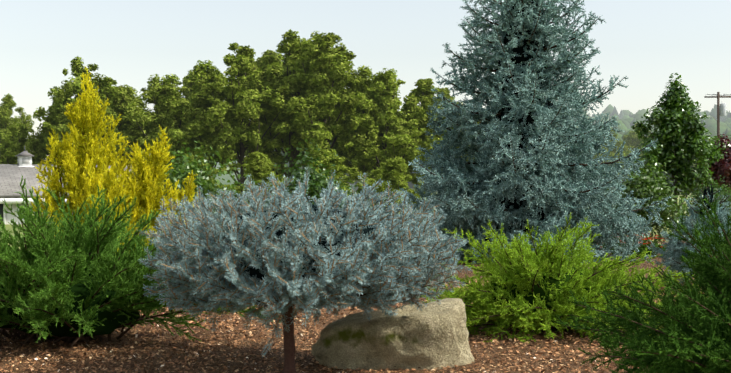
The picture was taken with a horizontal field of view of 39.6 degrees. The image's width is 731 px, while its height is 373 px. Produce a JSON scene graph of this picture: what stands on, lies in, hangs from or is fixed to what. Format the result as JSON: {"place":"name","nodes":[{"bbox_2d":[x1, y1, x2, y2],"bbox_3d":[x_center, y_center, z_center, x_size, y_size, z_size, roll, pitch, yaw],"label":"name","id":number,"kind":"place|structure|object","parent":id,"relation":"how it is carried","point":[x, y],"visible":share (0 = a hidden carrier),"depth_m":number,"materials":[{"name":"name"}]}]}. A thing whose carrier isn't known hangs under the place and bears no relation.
{"place":"outdoors","nodes":[
{"label":"outdoors","id":0,"kind":"place"},
{"bbox_2d":[19,204,43,223],"bbox_3d":[-13.370,1.671,40.716,1.000,2.100,0.060,0,0,-28],"label":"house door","id":1,"kind":"structure","parent":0,"point":[26,207],"depth_m":40.62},
{"bbox_2d":[0,193,696,248],"bbox_3d":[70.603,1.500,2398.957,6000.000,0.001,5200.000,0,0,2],"label":"ground","id":2,"kind":"structure","parent":0,"point":[8,226],"depth_m":36.72,"materials":[{"name":"green plant"}]},
{"bbox_2d":[0,93,34,154],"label":"tree","id":3,"kind":"object","parent":2,"relation":"on","point":[6,106],"visible":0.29,"depth_m":62.37,"materials":[{"name":"green plant"}]},
{"bbox_2d":[0,122,51,164],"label":"tree","id":4,"kind":"object","parent":2,"relation":"on","point":[13,147],"visible":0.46,"depth_m":50.36,"materials":[{"name":"green plant"}]},
{"bbox_2d":[6,204,50,223],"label":"house walls","id":5,"kind":"structure","parent":2,"relation":"on","point":[9,217],"depth_m":40.38,"materials":[{"name":"white"}]},
{"bbox_2d":[3,204,5,223],"bbox_3d":[-14.301,1.171,40.209,0.080,1.300,0.070,0,0,-28],"label":"window frame","id":6,"kind":"object","parent":5,"relation":"in","point":[4,215],"visible":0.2,"depth_m":40.18,"materials":[{"name":"white"}]},
{"bbox_2d":[0,204,2,220],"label":"window","id":7,"kind":"structure","parent":6,"relation":"in","point":[1,209],"depth_m":40.15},
{"bbox_2d":[0,164,134,197],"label":"roof","id":8,"kind":"structure","parent":5,"relation":"on","point":[11,175],"depth_m":41.59,"materials":[{"name":"grey"}]},
{"bbox_2d":[18,156,31,165],"bbox_3d":[-14.531,-1.081,43.293,0.504,0.420,0.504,0,0,-28],"label":"cupola","id":9,"kind":"object","parent":8,"relation":"on","point":[20,160],"visible":0.55,"depth_m":43.06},
{"bbox_2d":[16,151,33,155],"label":"cupola roof","id":10,"kind":"structure","parent":9,"relation":"on","point":[24,153],"depth_m":43.10,"materials":[{"name":"grey"}]},
{"bbox_2d":[22,158,29,163],"bbox_3d":[-14.410,-1.090,43.069,0.300,0.258,0.020,0,0,-28],"label":"cupola louver","id":11,"kind":"object","parent":9,"relation":"in","point":[25,160],"visible":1,"depth_m":43.06,"materials":[{"name":"white"}]},
{"bbox_2d":[0,198,66,203],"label":"roof fascia","id":12,"kind":"structure","parent":8,"relation":"attached to","point":[13,200],"depth_m":40.01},
{"bbox_2d":[24,100,75,164],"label":"tree","id":13,"kind":"object","parent":2,"relation":"on","point":[29,144],"visible":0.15,"depth_m":50.17,"materials":[{"name":"green plant"}]},
{"bbox_2d":[33,56,134,164],"bbox_3d":[-14.048,-2.297,50.586,5.123,8.199,4.406,0,0,-35],"label":"tree","id":14,"kind":"object","parent":2,"relation":"on","point":[61,98],"visible":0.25,"depth_m":49.76,"materials":[{"name":"green plant"}]},
{"bbox_2d":[107,80,121,162],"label":"tree","id":15,"kind":"object","parent":2,"relation":"on","point":[114,82],"depth_m":64.24,"materials":[{"name":"green plant"}]},
{"bbox_2d":[101,84,152,164],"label":"tree","id":16,"kind":"object","parent":2,"relation":"on","point":[118,105],"visible":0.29,"depth_m":51.77,"materials":[{"name":"green plant"}]},
{"bbox_2d":[112,74,213,170],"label":"tree","id":17,"kind":"object","parent":2,"relation":"on","point":[163,95],"visible":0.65,"depth_m":49.79,"materials":[{"name":"green plant"}]},
{"bbox_2d":[173,70,195,112],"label":"tree","id":18,"kind":"object","parent":2,"relation":"on","point":[187,94],"depth_m":65.09,"materials":[{"name":"green plant"}]},
{"bbox_2d":[169,154,225,198],"bbox_3d":[-6.754,0.478,40.309,2.853,3.622,2.218,0,0,-1],"label":"understory","id":19,"kind":"object","parent":2,"relation":"on","point":[216,171],"visible":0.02,"depth_m":39.99,"materials":[{"name":"green plant"}]},
{"bbox_2d":[165,60,245,173],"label":"tree","id":20,"kind":"object","parent":2,"relation":"on","point":[206,72],"visible":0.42,"depth_m":49.61,"materials":[{"name":"green plant"}]},
{"bbox_2d":[179,42,303,191],"bbox_3d":[-5.881,-2.617,50.297,5.738,8.864,5.920,0,0,40],"label":"tree","id":21,"kind":"object","parent":2,"relation":"on","point":[243,88],"visible":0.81,"depth_m":49.39,"materials":[{"name":"green plant"}]},
{"bbox_2d":[219,151,288,209],"bbox_3d":[-4.195,0.478,38.240,2.990,3.651,2.235,0,0,-2],"label":"understory","id":22,"kind":"object","parent":2,"relation":"on","point":[257,167],"visible":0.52,"depth_m":37.72,"materials":[{"name":"green plant"}]},
{"bbox_2d":[244,49,285,158],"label":"tree","id":23,"kind":"object","parent":2,"relation":"on","point":[257,62],"visible":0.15,"depth_m":65.64,"materials":[{"name":"green plant"}]},
{"bbox_2d":[233,29,327,190],"bbox_3d":[-4.093,-3.072,52.167,5.282,9.751,6.307,0,0,9],"label":"tree","id":24,"kind":"object","parent":2,"relation":"on","point":[292,60],"visible":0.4,"depth_m":50.90,"materials":[{"name":"green plant"}]},
{"bbox_2d":[282,38,308,171],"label":"tree","id":25,"kind":"object","parent":2,"relation":"on","point":[303,40],"depth_m":61.88,"materials":[{"name":"green plant"}]},
{"bbox_2d":[270,31,365,165],"bbox_3d":[-2.352,-2.959,49.882,4.736,9.538,6.090,0,0,0],"label":"tree","id":26,"kind":"object","parent":2,"relation":"on","point":[330,80],"visible":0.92,"depth_m":49.40,"materials":[{"name":"green plant"}]},
{"bbox_2d":[292,148,372,208],"bbox_3d":[-1.474,0.414,39.184,3.294,3.806,3.094,0,0,-39],"label":"understory","id":27,"kind":"object","parent":2,"relation":"on","point":[337,161],"visible":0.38,"depth_m":38.95,"materials":[{"name":"green plant"}]},
{"bbox_2d":[0,237,707,372],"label":"mulch bed","id":28,"kind":"object","parent":2,"relation":"on","point":[461,274],"visible":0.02,"depth_m":9.13,"materials":[{"name":"brown wood"}]},
{"bbox_2d":[30,67,197,256],"bbox_3d":[-3.407,-0.105,14.059,2.421,3.216,1.671,0,0,-18],"label":"golden thuja","id":29,"kind":"object","parent":28,"relation":"on","point":[82,176],"visible":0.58,"depth_m":13.98,"materials":[{"name":"yellow plant"}]},
{"bbox_2d":[0,175,281,345],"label":"juniper shrub","id":30,"kind":"object","parent":28,"relation":"on","point":[86,285],"visible":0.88,"depth_m":9.34,"materials":[{"name":"green plant"}]},
{"bbox_2d":[128,137,257,230],"bbox_3d":[-3.055,0.419,16.556,2.460,2.435,2.966,0,0,25],"label":"light shrub","id":31,"kind":"object","parent":28,"relation":"on","point":[199,178],"visible":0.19,"depth_m":16.40,"materials":[{"name":"green plant"}]},
{"bbox_2d":[139,167,472,372],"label":"globe spruce","id":32,"kind":"object","parent":28,"relation":"on","point":[304,256],"visible":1,"depth_m":7.28,"materials":[{"name":"blue plant"}]},
{"bbox_2d":[262,139,371,210],"bbox_3d":[-0.849,0.307,19.139,2.566,2.392,2.161,0,0,2],"label":"light shrub","id":33,"kind":"object","parent":28,"relation":"on","point":[316,183],"visible":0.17,"depth_m":18.81,"materials":[{"name":"green plant"}]},
{"bbox_2d":[311,298,473,369],"bbox_3d":[0.221,1.378,8.538,1.396,0.843,0.806,0,0,10],"label":"boulder","id":34,"kind":"object","parent":28,"relation":"on","point":[433,334],"visible":0.81,"depth_m":8.22,"materials":[{"name":"beige stone"}]},
{"bbox_2d":[413,213,706,343],"bbox_3d":[1.940,0.955,10.307,3.250,1.349,2.272,0,0,2],"label":"juniper shrub","id":35,"kind":"object","parent":28,"relation":"on","point":[526,291],"visible":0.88,"depth_m":9.93,"materials":[{"name":"green plant"}]},
{"bbox_2d":[599,233,683,258],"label":"red flowers","id":36,"kind":"object","parent":28,"relation":"on","point":[643,246],"visible":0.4,"depth_m":20.87,"materials":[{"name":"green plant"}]},
{"bbox_2d":[553,192,730,372],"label":"juniper shrub","id":37,"kind":"object","parent":28,"relation":"on","point":[694,333],"visible":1,"depth_m":6.17,"materials":[{"name":"green plant"}]},
{"bbox_2d":[594,146,695,249],"bbox_3d":[6.610,0.410,24.207,2.759,2.730,2.735,0,0,31],"label":"light shrub","id":38,"kind":"object","parent":28,"relation":"on","point":[642,187],"visible":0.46,"depth_m":23.50,"materials":[{"name":"green plant"}]},
{"bbox_2d":[626,73,728,232],"bbox_3d":[7.918,-0.682,25.733,2.490,4.397,1.882,0,0,2],"label":"young tree","id":39,"kind":"object","parent":28,"relation":"on","point":[682,145],"visible":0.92,"depth_m":25.42,"materials":[{"name":"green plant"}]},
{"bbox_2d":[647,183,730,286],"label":"dwarf spruce","id":40,"kind":"object","parent":28,"relation":"on","point":[674,252],"visible":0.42,"depth_m":14.28,"materials":[{"name":"teal plant"}]},
{"bbox_2d":[307,65,404,190],"bbox_3d":[-0.268,-2.150,51.168,5.368,7.932,5.147,0,0,41],"label":"tree","id":41,"kind":"object","parent":2,"relation":"on","point":[357,82],"visible":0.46,"depth_m":49.86,"materials":[{"name":"green plant"}]},
{"bbox_2d":[329,82,403,199],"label":"tree","id":42,"kind":"object","parent":2,"relation":"on","point":[370,87],"visible":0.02,"depth_m":62.90,"materials":[{"name":"green plant"}]},
{"bbox_2d":[333,68,446,184],"bbox_3d":[1.004,-2.000,49.879,5.922,7.612,4.470,0,0,27],"label":"tree","id":43,"kind":"object","parent":2,"relation":"on","point":[399,140],"visible":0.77,"depth_m":49.32,"materials":[{"name":"green plant"}]},
{"bbox_2d":[358,156,431,222],"bbox_3d":[1.236,0.549,39.912,3.365,3.482,2.442,0,0,-26],"label":"understory","id":44,"kind":"object","parent":2,"relation":"on","point":[390,171],"visible":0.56,"depth_m":39.72,"materials":[{"name":"green plant"}]},
{"bbox_2d":[405,78,450,191],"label":"tree","id":45,"kind":"object","parent":2,"relation":"on","point":[424,91],"visible":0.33,"depth_m":51.46,"materials":[{"name":"green plant"}]},
{"bbox_2d":[436,87,454,106],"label":"tree","id":46,"kind":"object","parent":2,"relation":"on","point":[445,90],"visible":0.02,"depth_m":62.76,"materials":[{"name":"green plant"}]},
{"bbox_2d":[418,98,479,172],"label":"tree","id":47,"kind":"object","parent":2,"relation":"on","point":[423,123],"visible":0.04,"depth_m":49.67,"materials":[{"name":"green plant"}]},
{"bbox_2d":[390,0,670,264],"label":"blue spruce","id":48,"kind":"object","parent":2,"relation":"on","point":[521,148],"visible":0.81,"depth_m":19.00,"materials":[{"name":"teal plant"}]},
{"bbox_2d":[593,130,633,191],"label":"tree","id":49,"kind":"object","parent":2,"relation":"on","point":[613,152],"visible":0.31,"depth_m":147.96,"materials":[{"name":"green plant"}]},
{"bbox_2d":[622,123,650,173],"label":"tree","id":50,"kind":"object","parent":2,"relation":"on","point":[632,139],"visible":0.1,"depth_m":158.08,"materials":[{"name":"green plant"}]},
{"bbox_2d":[663,175,730,236],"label":"light shrub","id":51,"kind":"object","parent":2,"relation":"on","point":[723,192],"visible":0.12,"depth_m":29.49,"materials":[{"name":"green plant"}]},
{"bbox_2d":[695,134,730,197],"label":"purple maple","id":52,"kind":"object","parent":2,"relation":"on","point":[722,167],"visible":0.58,"depth_m":39.11,"materials":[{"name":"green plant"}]},
{"bbox_2d":[696,92,730,137],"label":"utility pole","id":53,"kind":"object","parent":2,"relation":"on","point":[721,109],"visible":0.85,"depth_m":89.05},
{"bbox_2d":[0,0,730,155],"label":"sky","id":54,"kind":"structure","parent":0,"point":[646,42],"materials":[{"name":"white"}]},
{"bbox_2d":[211,161,691,192],"bbox_3d":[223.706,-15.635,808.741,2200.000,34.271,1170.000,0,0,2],"label":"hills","id":55,"kind":"structure","parent":0,"point":[226,177],"depth_m":339.39,"materials":[{"name":"green plant"}]},
{"bbox_2d":[274,104,730,189],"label":"distant trees","id":56,"kind":"object","parent":55,"relation":"on","point":[626,119],"visible":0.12,"depth_m":401.90,"materials":[{"name":"green plant"}]}
]}

